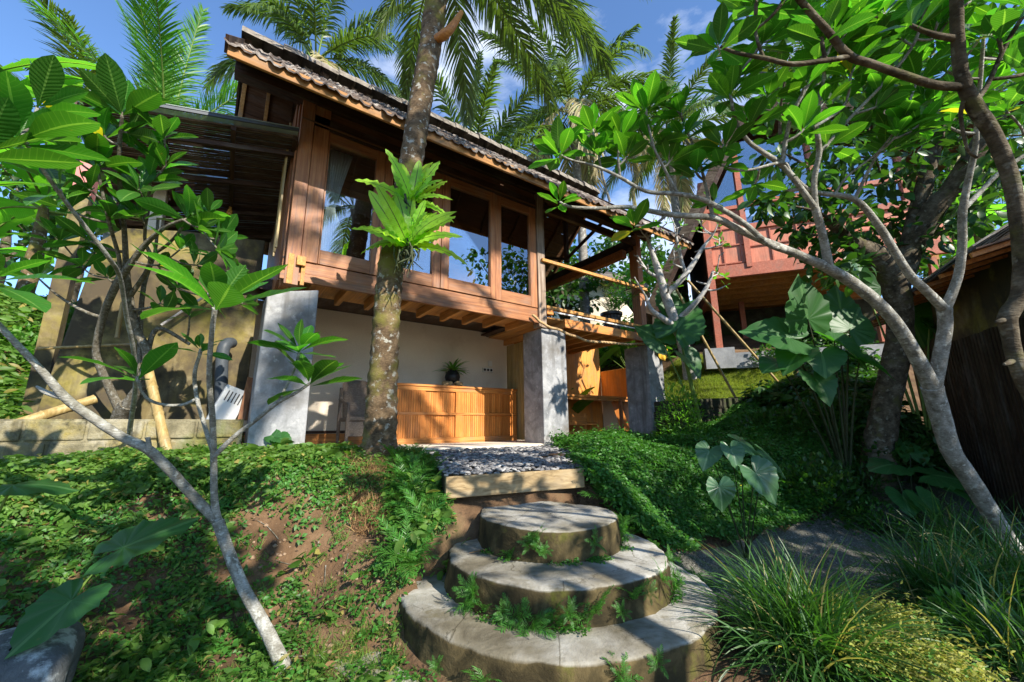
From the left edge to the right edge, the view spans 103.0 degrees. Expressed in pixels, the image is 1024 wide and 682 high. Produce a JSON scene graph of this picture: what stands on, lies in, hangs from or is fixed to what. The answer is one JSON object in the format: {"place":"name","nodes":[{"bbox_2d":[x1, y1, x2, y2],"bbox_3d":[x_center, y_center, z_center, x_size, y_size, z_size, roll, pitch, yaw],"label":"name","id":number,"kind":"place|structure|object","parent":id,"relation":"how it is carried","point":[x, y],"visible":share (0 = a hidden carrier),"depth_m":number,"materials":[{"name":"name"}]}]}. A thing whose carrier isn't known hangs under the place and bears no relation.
{"place":"outdoors","nodes":[
{"label":"outdoors","id":0,"kind":"place"},
{"bbox_2d":[206,384,243,418],"bbox_3d":[-3.361,0.807,4.786,0.434,0.591,0.251,10,-16,-40],"label":"plastic chair","id":1,"kind":"object","parent":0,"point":[228,402],"visible":0.67,"depth_m":4.77,"materials":[{"name":"white plastic"}]},
{"bbox_2d":[0,317,923,681],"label":"ground","id":2,"kind":"structure","parent":0,"point":[468,511],"depth_m":2.96,"materials":[{"name":"red soil"}]},
{"bbox_2d":[0,202,62,270],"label":"banana plant","id":3,"kind":"object","parent":2,"relation":"on","point":[12,224],"visible":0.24,"depth_m":8.62,"materials":[{"name":"green plant"}]},
{"bbox_2d":[0,321,63,364],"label":"bush","id":4,"kind":"object","parent":2,"relation":"on","point":[18,334],"visible":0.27,"depth_m":5.97,"materials":[{"name":"green plant"}]},
{"bbox_2d":[0,281,71,418],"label":"undergrowth","id":5,"kind":"object","parent":2,"relation":"on","point":[13,384],"visible":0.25,"depth_m":5.73,"materials":[{"name":"green plant"}]},
{"bbox_2d":[0,478,79,511],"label":"elephant ear","id":6,"kind":"object","parent":2,"relation":"on","point":[49,486],"visible":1,"depth_m":1.76},
{"bbox_2d":[0,621,85,681],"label":"boulder","id":7,"kind":"object","parent":2,"relation":"on","point":[55,657],"visible":0.77,"depth_m":1.78,"materials":[{"name":"stone"}]},
{"bbox_2d":[0,162,98,283],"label":"broadleaf tree","id":8,"kind":"object","parent":2,"relation":"on","point":[5,192],"visible":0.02,"depth_m":13.79,"materials":[{"name":"green plant"}]},
{"bbox_2d":[0,56,101,204],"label":"banana plant","id":9,"kind":"object","parent":2,"relation":"on","point":[21,64],"visible":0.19,"depth_m":6.24,"materials":[{"name":"green plant"}]},
{"bbox_2d":[0,135,116,312],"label":"banana plant","id":10,"kind":"object","parent":2,"relation":"on","point":[17,210],"visible":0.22,"depth_m":7.08,"materials":[{"name":"green plant"}]},
{"bbox_2d":[0,161,117,301],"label":"broadleaf tree","id":11,"kind":"object","parent":2,"relation":"on","point":[25,240],"visible":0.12,"depth_m":11.18,"materials":[{"name":"green plant"}]},
{"bbox_2d":[20,161,98,414],"bbox_3d":[-5.708,-0.543,5.142,0.180,3.850,0.220,8,-15,-34],"label":"painted post","id":12,"kind":"object","parent":2,"relation":"on","point":[53,325],"visible":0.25,"depth_m":5.03,"materials":[{"name":"pink paint"}]},
{"bbox_2d":[0,517,199,658],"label":"elephant ear","id":13,"kind":"object","parent":2,"relation":"on","point":[49,614],"visible":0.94,"depth_m":1.99},
{"bbox_2d":[0,0,234,239],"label":"coconut palm","id":14,"kind":"object","parent":2,"relation":"on","point":[62,40],"visible":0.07,"depth_m":9.16,"materials":[{"name":"green plant"}]},
{"bbox_2d":[0,419,243,458],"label":"block wall","id":15,"kind":"structure","parent":2,"relation":"on","point":[33,437],"depth_m":3.77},
{"bbox_2d":[17,395,97,418],"bbox_3d":[-4.644,0.740,4.031,0.113,0.456,0.761,-6,-13,25],"label":"bamboo pole","id":16,"kind":"object","parent":15,"relation":"on","point":[49,413],"visible":0.52,"depth_m":4.10,"materials":[{"name":"wood"}]},
{"bbox_2d":[21,0,237,114],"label":"coconut palm","id":17,"kind":"object","parent":2,"relation":"on","point":[161,77],"visible":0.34,"depth_m":8.39,"materials":[{"name":"green plant"}]},
{"bbox_2d":[0,53,259,418],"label":"frangipani tree","id":18,"kind":"object","parent":2,"relation":"on","point":[108,85],"visible":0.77,"depth_m":3.69,"materials":[{"name":"green plant"}]},
{"bbox_2d":[37,228,264,418],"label":"retaining wall","id":19,"kind":"structure","parent":2,"relation":"on","point":[173,375],"depth_m":5.03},
{"bbox_2d":[141,363,171,449],"bbox_3d":[-3.589,0.741,4.134,0.709,1.127,0.100,-4,-13,17],"label":"bamboo pole","id":20,"kind":"object","parent":2,"relation":"on","point":[158,412],"visible":0.64,"depth_m":4.11,"materials":[{"name":"wood"}]},
{"bbox_2d":[147,190,168,229],"bbox_3d":[-4.760,-0.398,5.213,0.133,3.577,0.230,8,-15,-34],"label":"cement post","id":21,"kind":"object","parent":2,"relation":"on","point":[162,195],"depth_m":5.43,"materials":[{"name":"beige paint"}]},
{"bbox_2d":[0,55,362,674],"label":"frangipani tree","id":22,"kind":"object","parent":2,"relation":"on","point":[62,118],"visible":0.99,"depth_m":2.17,"materials":[{"name":"green plant"}]},
{"bbox_2d":[0,441,364,526],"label":"ground cover","id":23,"kind":"object","parent":2,"relation":"on","point":[10,467],"visible":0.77,"depth_m":3.10,"materials":[{"name":"green plant"}]},
{"bbox_2d":[2,463,415,681],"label":"soil clods","id":24,"kind":"object","parent":2,"relation":"on","point":[273,542],"visible":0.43,"depth_m":2.79,"materials":[{"name":"soil"}]},
{"bbox_2d":[0,443,456,681],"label":"weeds","id":25,"kind":"object","parent":2,"relation":"on","point":[135,648],"visible":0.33,"depth_m":2.62,"materials":[{"name":"green plant"}]},
{"bbox_2d":[0,453,456,681],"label":"ground cover","id":26,"kind":"object","parent":2,"relation":"on","point":[191,549],"visible":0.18,"depth_m":2.71,"materials":[{"name":"green plant"}]},
{"bbox_2d":[0,457,456,681],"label":"grass","id":27,"kind":"structure","parent":2,"relation":"on","point":[319,659],"depth_m":2.54,"materials":[{"name":"green plant"}]},
{"bbox_2d":[0,437,457,681],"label":"weeds","id":28,"kind":"object","parent":2,"relation":"on","point":[212,625],"visible":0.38,"depth_m":3.02,"materials":[{"name":"green plant"}]},
{"bbox_2d":[200,0,412,107],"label":"coconut palm","id":29,"kind":"object","parent":2,"relation":"on","point":[274,11],"visible":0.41,"depth_m":12.49,"materials":[{"name":"green plant"}]},
{"bbox_2d":[196,621,420,681],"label":"grass","id":30,"kind":"structure","parent":2,"relation":"on","point":[346,660],"depth_m":2.34,"materials":[{"name":"plant"}]},
{"bbox_2d":[334,449,416,538],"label":"dry grass","id":31,"kind":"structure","parent":2,"relation":"on","point":[364,500],"depth_m":3.51,"materials":[{"name":"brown plant"}]},
{"bbox_2d":[334,651,418,681],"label":"paving slab","id":32,"kind":"structure","parent":2,"relation":"on","point":[374,669],"depth_m":2.25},
{"bbox_2d":[357,440,553,453],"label":"patio slab","id":33,"kind":"structure","parent":2,"relation":"on","point":[470,445],"depth_m":6.49,"materials":[{"name":"beige paint"}]},
{"bbox_2d":[336,380,366,442],"bbox_3d":[-2.320,1.097,6.278,0.613,1.040,0.733,8,-15,-34],"label":"wicker chair","id":34,"kind":"object","parent":33,"relation":"on","point":[354,392],"visible":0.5,"depth_m":6.35,"materials":[{"name":"wicker"}]},
{"bbox_2d":[396,383,516,444],"bbox_3d":[-1.181,1.400,7.781,2.850,1.045,0.470,8,-15,-34],"label":"sideboard","id":35,"kind":"object","parent":33,"relation":"on","point":[429,414],"visible":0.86,"depth_m":7.61,"materials":[{"name":"orange wood"}]},
{"bbox_2d":[442,381,462,385],"bbox_3d":[-1.137,0.837,7.859,0.437,0.136,0.241,4,-13,-20],"label":"driftwood stand","id":36,"kind":"object","parent":35,"relation":"on","point":[456,383],"visible":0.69,"depth_m":7.78,"materials":[{"name":"beige wood"}]},
{"bbox_2d":[432,358,468,383],"bbox_3d":[-1.159,0.569,7.986,0.722,0.536,0.719,8,-15,-34],"label":"plant vase","id":37,"kind":"object","parent":36,"relation":"on","point":[452,374],"visible":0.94,"depth_m":7.87,"materials":[{"name":"ceramic"}]},
{"bbox_2d":[567,394,627,428],"bbox_3d":[1.622,1.770,9.431,2.520,0.945,1.000,8,-15,-34],"label":"work table","id":38,"kind":"object","parent":33,"relation":"on","point":[594,397],"visible":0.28,"depth_m":9.38,"materials":[{"name":"orange wood"}]},
{"bbox_2d":[224,26,693,446],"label":"wooden house","id":39,"kind":"structure","parent":2,"relation":"on","point":[511,246],"depth_m":6.97,"materials":[{"name":"wood"}]},
{"bbox_2d":[75,90,298,241],"bbox_3d":[-4.296,-2.106,5.663,2.036,0.921,2.894,8,-15,-34],"label":"bamboo awning","id":40,"kind":"object","parent":39,"relation":"attached to","point":[230,155],"visible":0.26,"depth_m":5.29,"materials":[{"name":"brown"}]},
{"bbox_2d":[214,337,236,403],"bbox_3d":[-3.598,0.466,5.071,0.219,1.081,0.248,8,-15,-34],"label":"drain pipe","id":41,"kind":"object","parent":39,"relation":"attached to","point":[225,345],"visible":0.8,"depth_m":4.99,"materials":[{"name":"grey plastic"}]},
{"bbox_2d":[237,377,252,419],"bbox_3d":[-3.200,0.689,4.899,0.070,0.533,0.212,3,-12,-15],"label":"plank","id":42,"kind":"object","parent":39,"relation":"attached to","point":[245,400],"visible":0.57,"depth_m":4.88,"materials":[{"name":"brown wood"}]},
{"bbox_2d":[321,149,352,254],"bbox_3d":[-2.436,-1.868,5.615,0.362,1.671,0.047,8,-15,-34],"label":"curtain","id":43,"kind":"object","parent":39,"relation":"hanging from","point":[332,230],"visible":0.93,"depth_m":5.59,"materials":[{"name":"white fabric"}]},
{"bbox_2d":[317,132,385,276],"bbox_3d":[-2.180,-1.869,5.610,0.775,1.915,0.070,8,-15,-34],"label":"window","id":44,"kind":"structure","parent":39,"relation":"in","point":[325,258],"depth_m":5.59,"materials":[{"name":"brown wood"}]},
{"bbox_2d":[346,182,372,225],"bbox_3d":[-2.337,-2.138,6.299,0.420,0.580,0.420,8,-15,-34],"label":"hanging lamp","id":45,"kind":"object","parent":39,"relation":"hanging from","point":[359,207],"visible":0.9,"depth_m":6.15,"materials":[{"name":"brown wicker"}]},
{"bbox_2d":[380,154,442,288],"bbox_3d":[-1.488,-1.775,6.090,0.910,1.915,0.070,8,-15,-34],"label":"window","id":46,"kind":"structure","parent":39,"relation":"in","point":[432,280],"depth_m":6.09,"materials":[{"name":"brown wood"}]},
{"bbox_2d":[439,174,494,299],"bbox_3d":[-0.705,-1.672,6.618,0.980,1.915,0.070,8,-15,-34],"label":"window","id":47,"kind":"structure","parent":39,"relation":"in","point":[474,220],"depth_m":6.68,"materials":[{"name":"brown wood"}]},
{"bbox_2d":[494,194,537,307],"bbox_3d":[0.058,-1.566,7.161,0.895,1.915,0.070,8,-15,-34],"label":"window","id":48,"kind":"structure","parent":39,"relation":"in","point":[515,225],"depth_m":7.17,"materials":[{"name":"brown wood"}]},
{"bbox_2d":[531,314,645,345],"bbox_3d":[1.894,-0.078,8.030,3.841,0.348,0.066,8,-15,-35],"label":"rope","id":49,"kind":"object","parent":39,"relation":"attached to","point":[567,333],"visible":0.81,"depth_m":7.55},
{"bbox_2d":[580,274,656,328],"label":"potted plant","id":50,"kind":"object","parent":39,"relation":"on","point":[616,314],"visible":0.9,"depth_m":8.74,"materials":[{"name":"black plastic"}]},
{"bbox_2d":[405,30,576,168],"bbox_3d":[-1.286,-2.807,11.178,6.891,9.308,7.192,8,-15,-34],"label":"coconut palm","id":51,"kind":"object","parent":2,"relation":"on","point":[517,145],"visible":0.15,"depth_m":10.62,"materials":[{"name":"green plant"}]},
{"bbox_2d":[332,0,651,459],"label":"coconut palm","id":52,"kind":"object","parent":2,"relation":"on","point":[380,422],"visible":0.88,"depth_m":6.03,"materials":[{"name":"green plant"}]},
{"bbox_2d":[356,149,452,221],"bbox_3d":[-1.173,-1.654,4.553,0.947,1.033,0.837,-3,-12,11],"label":"birds nest fern","id":53,"kind":"object","parent":52,"relation":"attached to","point":[417,183],"visible":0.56,"depth_m":4.54,"materials":[{"name":"green plant"}]},
{"bbox_2d":[352,185,466,277],"bbox_3d":[-1.100,-1.177,4.484,1.235,1.052,1.046,0,-12,-5],"label":"birds nest fern","id":54,"kind":"object","parent":52,"relation":"on","point":[406,232],"visible":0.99,"depth_m":4.31,"materials":[{"name":"green plant"}]},
{"bbox_2d":[434,10,463,42],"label":"flower stalk","id":55,"kind":"object","parent":52,"relation":"attached to","point":[444,34],"visible":1,"depth_m":5.18,"materials":[{"name":"brown plant"}]},
{"bbox_2d":[438,451,587,492],"bbox_3d":[0.136,1.527,5.052,2.920,0.230,2.120,8,-15,-34],"label":"pebble bed","id":56,"kind":"object","parent":2,"relation":"on","point":[443,481],"visible":0.12,"depth_m":3.85,"materials":[{"name":"gravel"}]},
{"bbox_2d":[429,444,588,475],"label":"pebbles","id":57,"kind":"object","parent":56,"relation":"on","point":[491,460],"visible":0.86,"depth_m":4.62,"materials":[{"name":"gravel"}]},
{"bbox_2d":[445,468,584,498],"bbox_3d":[0.070,1.321,3.809,1.424,0.180,0.045,5,-13,-24],"label":"edging plank","id":58,"kind":"object","parent":2,"relation":"on","point":[461,486],"visible":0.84,"depth_m":3.75,"materials":[{"name":"wood"}]},
{"bbox_2d":[370,442,684,584],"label":"ferns","id":59,"kind":"object","parent":2,"relation":"on","point":[413,461],"visible":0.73,"depth_m":3.46,"materials":[{"name":"green plant"}]},
{"bbox_2d":[382,535,722,681],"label":"moss plants","id":60,"kind":"object","parent":2,"relation":"on","point":[596,559],"visible":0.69,"depth_m":2.62,"materials":[{"name":"green plant"}]},
{"bbox_2d":[399,501,726,681],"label":"garden steps","id":61,"kind":"structure","parent":2,"relation":"on","point":[459,642],"depth_m":2.39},
{"bbox_2d":[451,571,478,615],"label":"fern","id":62,"kind":"object","parent":61,"relation":"on","point":[472,593],"visible":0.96,"depth_m":2.49,"materials":[{"name":"green plant"}]},
{"bbox_2d":[492,593,530,635],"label":"fern","id":63,"kind":"object","parent":61,"relation":"on","point":[518,616],"visible":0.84,"depth_m":2.31,"materials":[{"name":"green plant"}]},
{"bbox_2d":[507,597,556,639],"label":"fern","id":64,"kind":"object","parent":61,"relation":"on","point":[536,623],"visible":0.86,"depth_m":2.25,"materials":[{"name":"green plant"}]},
{"bbox_2d":[474,15,679,323],"bbox_3d":[2.371,-4.646,13.470,6.395,11.816,7.066,-4,-12,14],"label":"coconut palm","id":65,"kind":"object","parent":2,"relation":"on","point":[578,171],"visible":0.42,"depth_m":13.22,"materials":[{"name":"green plant"}]},
{"bbox_2d":[546,256,608,320],"bbox_3d":[1.790,-1.128,13.467,2.716,3.807,2.799,2,-12,-11],"label":"tree","id":66,"kind":"object","parent":2,"relation":"on","point":[592,285],"visible":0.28,"depth_m":12.89,"materials":[{"name":"green plant"}]},
{"bbox_2d":[549,270,650,325],"bbox_3d":[4.085,-1.377,20.809,5.900,4.150,5.900,8,-15,-34],"label":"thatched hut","id":67,"kind":"object","parent":2,"relation":"on","point":[627,311],"visible":0.16,"depth_m":18.84,"materials":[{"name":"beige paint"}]},
{"bbox_2d":[563,229,669,297],"bbox_3d":[7.091,-3.665,29.583,9.228,10.331,9.519,8,-15,-34],"label":"broadleaf tree","id":68,"kind":"object","parent":2,"relation":"on","point":[644,245],"visible":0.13,"depth_m":27.55,"materials":[{"name":"green plant"}]},
{"bbox_2d":[607,257,690,322],"bbox_3d":[4.915,-1.489,14.906,2.964,3.268,3.412,-5,-13,21],"label":"tree","id":69,"kind":"object","parent":2,"relation":"on","point":[647,277],"visible":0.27,"depth_m":14.81,"materials":[{"name":"green plant"}]},
{"bbox_2d":[634,288,705,423],"bbox_3d":[3.211,0.241,8.188,1.353,3.194,0.595,-2,-12,8],"label":"elephant ear","id":70,"kind":"object","parent":2,"relation":"on","point":[691,326],"visible":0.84,"depth_m":8.20},
{"bbox_2d":[595,14,753,301],"bbox_3d":[5.819,-5.064,14.307,7.010,10.443,6.552,8,-15,-34],"label":"coconut palm","id":71,"kind":"object","parent":2,"relation":"on","point":[681,204],"visible":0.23,"depth_m":14.50,"materials":[{"name":"green plant"}]},
{"bbox_2d":[652,379,708,444],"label":"bush","id":72,"kind":"object","parent":2,"relation":"on","point":[680,415],"visible":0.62,"depth_m":7.33,"materials":[{"name":"green plant"}]},
{"bbox_2d":[632,215,730,379],"bbox_3d":[3.481,-0.995,8.289,2.038,3.501,1.227,-1,-12,2],"label":"bare frangipani","id":73,"kind":"object","parent":2,"relation":"on","point":[666,290],"visible":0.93,"depth_m":8.29,"materials":[{"name":"grey plant"}]},
{"bbox_2d":[549,394,863,527],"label":"weeds","id":74,"kind":"object","parent":2,"relation":"on","point":[683,460],"visible":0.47,"depth_m":5.41,"materials":[{"name":"green plant"}]},
{"bbox_2d":[654,397,759,431],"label":"terrace wall","id":75,"kind":"structure","parent":2,"relation":"on","point":[717,405],"depth_m":8.09,"materials":[{"name":"stone"}]},
{"bbox_2d":[549,400,914,554],"bbox_3d":[3.197,1.627,6.274,6.766,1.893,3.939,8,-15,-34],"label":"ground cover","id":76,"kind":"object","parent":2,"relation":"on","point":[689,522],"visible":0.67,"depth_m":4.90,"materials":[{"name":"green plant"}]},
{"bbox_2d":[687,280,778,381],"bbox_3d":[4.829,-0.053,8.643,2.201,2.516,0.056,2,-12,-11],"label":"bamboo pole","id":77,"kind":"object","parent":2,"relation":"on","point":[728,325],"visible":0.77,"depth_m":8.64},
{"bbox_2d":[695,434,785,557],"bbox_3d":[2.241,1.586,3.917,0.937,1.350,0.563,8,-15,-34],"label":"elephant ear","id":78,"kind":"object","parent":2,"relation":"on","point":[763,480],"visible":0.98,"depth_m":3.89},
{"bbox_2d":[528,0,1023,561],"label":"frangipani tree","id":79,"kind":"object","parent":2,"relation":"on","point":[912,108],"visible":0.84,"depth_m":2.61,"materials":[{"name":"green plant"}]},
{"bbox_2d":[777,462,838,506],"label":"bush","id":80,"kind":"object","parent":2,"relation":"on","point":[787,476],"visible":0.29,"depth_m":5.21,"materials":[{"name":"green plant"}]},
{"bbox_2d":[738,274,892,478],"bbox_3d":[4.220,0.492,5.405,1.987,2.978,0.818,3,-12,-15],"label":"elephant ear","id":81,"kind":"object","parent":2,"relation":"on","point":[836,311],"visible":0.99,"depth_m":5.55},
{"bbox_2d":[769,396,867,440],"bbox_3d":[5.009,1.255,6.570,1.907,0.762,1.499,8,-15,-34],"label":"bush","id":82,"kind":"object","parent":2,"relation":"on","point":[788,410],"visible":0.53,"depth_m":6.26,"materials":[{"name":"green plant"}]},
{"bbox_2d":[646,98,995,370],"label":"red house","id":83,"kind":"structure","parent":2,"relation":"on","point":[762,277],"depth_m":10.07,"materials":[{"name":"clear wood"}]},
{"bbox_2d":[783,451,875,530],"bbox_3d":[3.950,1.852,5.176,1.183,0.882,0.961,8,-15,-34],"label":"bush","id":84,"kind":"object","parent":2,"relation":"on","point":[825,472],"visible":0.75,"depth_m":5.01,"materials":[{"name":"green plant"}]},
{"bbox_2d":[735,6,929,99],"bbox_3d":[12.720,-6.807,16.000,6.980,14.705,7.362,8,-15,-34],"label":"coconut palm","id":85,"kind":"object","parent":2,"relation":"on","point":[770,66],"visible":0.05,"depth_m":16.94,"materials":[{"name":"green plant"}]},
{"bbox_2d":[668,527,1001,681],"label":"strap grass","id":86,"kind":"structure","parent":2,"relation":"on","point":[780,624],"depth_m":2.20,"materials":[{"name":"green plant"}]},
{"bbox_2d":[737,324,956,482],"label":"undergrowth","id":87,"kind":"object","parent":2,"relation":"on","point":[779,394],"visible":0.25,"depth_m":7.61,"materials":[{"name":"plant"}]},
{"bbox_2d":[675,0,1023,399],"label":"frangipani tree","id":88,"kind":"object","parent":2,"relation":"on","point":[1000,21],"visible":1,"depth_m":1.76,"materials":[{"name":"green plant"}]},
{"bbox_2d":[828,456,905,510],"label":"bush","id":89,"kind":"object","parent":2,"relation":"on","point":[871,481],"visible":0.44,"depth_m":5.28,"materials":[{"name":"green plant"}]},
{"bbox_2d":[736,0,1023,503],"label":"broadleaf tree","id":90,"kind":"object","parent":2,"relation":"on","point":[918,227],"visible":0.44,"depth_m":5.55,"materials":[{"name":"green plant"}]},
{"bbox_2d":[839,496,921,542],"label":"bush","id":91,"kind":"object","parent":2,"relation":"on","point":[880,514],"visible":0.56,"depth_m":4.80,"materials":[{"name":"green plant"}]},
{"bbox_2d":[830,428,948,469],"bbox_3d":[5.398,1.551,5.949,1.715,0.588,1.366,8,-15,-34],"label":"bush","id":92,"kind":"object","parent":2,"relation":"on","point":[897,449],"visible":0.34,"depth_m":5.51,"materials":[{"name":"green plant"}]},
{"bbox_2d":[847,263,936,433],"bbox_3d":[6.403,0.109,6.659,0.634,3.565,0.974,8,-15,-34],"label":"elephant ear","id":93,"kind":"object","parent":2,"relation":"on","point":[924,326],"visible":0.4,"depth_m":6.54},
{"bbox_2d":[801,572,1023,681],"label":"golden cover","id":94,"kind":"object","parent":2,"relation":"on","point":[960,664],"visible":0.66,"depth_m":1.98,"materials":[{"name":"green plant"}]},
{"bbox_2d":[866,438,975,526],"bbox_3d":[4.971,1.753,4.995,1.167,1.064,0.817,3,-13,-18],"label":"elephant ear","id":95,"kind":"object","parent":2,"relation":"on","point":[939,479],"visible":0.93,"depth_m":4.91},
{"bbox_2d":[819,507,1023,646],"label":"strap grass","id":96,"kind":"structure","parent":2,"relation":"on","point":[919,580],"depth_m":3.01,"materials":[{"name":"green plant"}]},
{"bbox_2d":[900,431,976,487],"bbox_3d":[5.805,1.678,5.710,1.205,0.808,0.976,8,-15,-34],"label":"bush","id":97,"kind":"object","parent":2,"relation":"on","point":[926,440],"visible":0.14,"depth_m":5.59,"materials":[{"name":"green plant"}]},
{"bbox_2d":[858,557,1023,681],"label":"strap grass","id":98,"kind":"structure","parent":2,"relation":"on","point":[1013,662],"depth_m":2.28,"materials":[{"name":"green plant"}]},
{"bbox_2d":[858,503,1023,606],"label":"strap grass","id":99,"kind":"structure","parent":2,"relation":"on","point":[1006,551],"depth_m":3.10,"materials":[{"name":"green plant"}]},
{"bbox_2d":[869,223,1023,520],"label":"garden shed","id":100,"kind":"structure","parent":2,"relation":"on","point":[985,400],"depth_m":5.26,"materials":[{"name":"wood"}]},
{"bbox_2d":[871,484,1023,562],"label":"strap grass","id":101,"kind":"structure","parent":2,"relation":"on","point":[949,523],"depth_m":4.23,"materials":[{"name":"green plant"}]},
{"bbox_2d":[906,583,1016,657],"bbox_3d":[2.864,1.801,2.567,0.591,0.440,0.638,8,-15,-34],"label":"bush","id":102,"kind":"object","parent":2,"relation":"on","point":[952,595],"visible":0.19,"depth_m":2.61,"materials":[{"name":"green plant"}]},
{"bbox_2d":[944,580,1023,635],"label":"bush","id":103,"kind":"object","parent":2,"relation":"on","point":[1013,600],"visible":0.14,"depth_m":2.72,"materials":[{"name":"green plant"}]},
{"bbox_2d":[0,0,1023,305],"label":"sky","id":104,"kind":"structure","parent":0,"point":[100,17],"materials":[{"name":"blue"}]},
{"bbox_2d":[568,413,598,433],"bbox_3d":[1.467,1.891,9.066,0.940,0.560,0.340,8,-15,-34],"label":"bench","id":105,"kind":"object","parent":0,"point":[577,419],"visible":0.37,"depth_m":9.27,"materials":[{"name":"orange wood"}]},
{"bbox_2d":[664,353,794,400],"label":"grass","id":106,"kind":"structure","parent":0,"point":[738,384],"depth_m":9.33,"materials":[{"name":"plant"}]},
{"bbox_2d":[671,474,1023,681],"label":"path","id":107,"kind":"structure","parent":0,"point":[793,530],"depth_m":4.41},
{"bbox_2d":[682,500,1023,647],"bbox_3d":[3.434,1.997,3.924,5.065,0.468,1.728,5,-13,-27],"label":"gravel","id":108,"kind":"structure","parent":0,"point":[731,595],"depth_m":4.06,"materials":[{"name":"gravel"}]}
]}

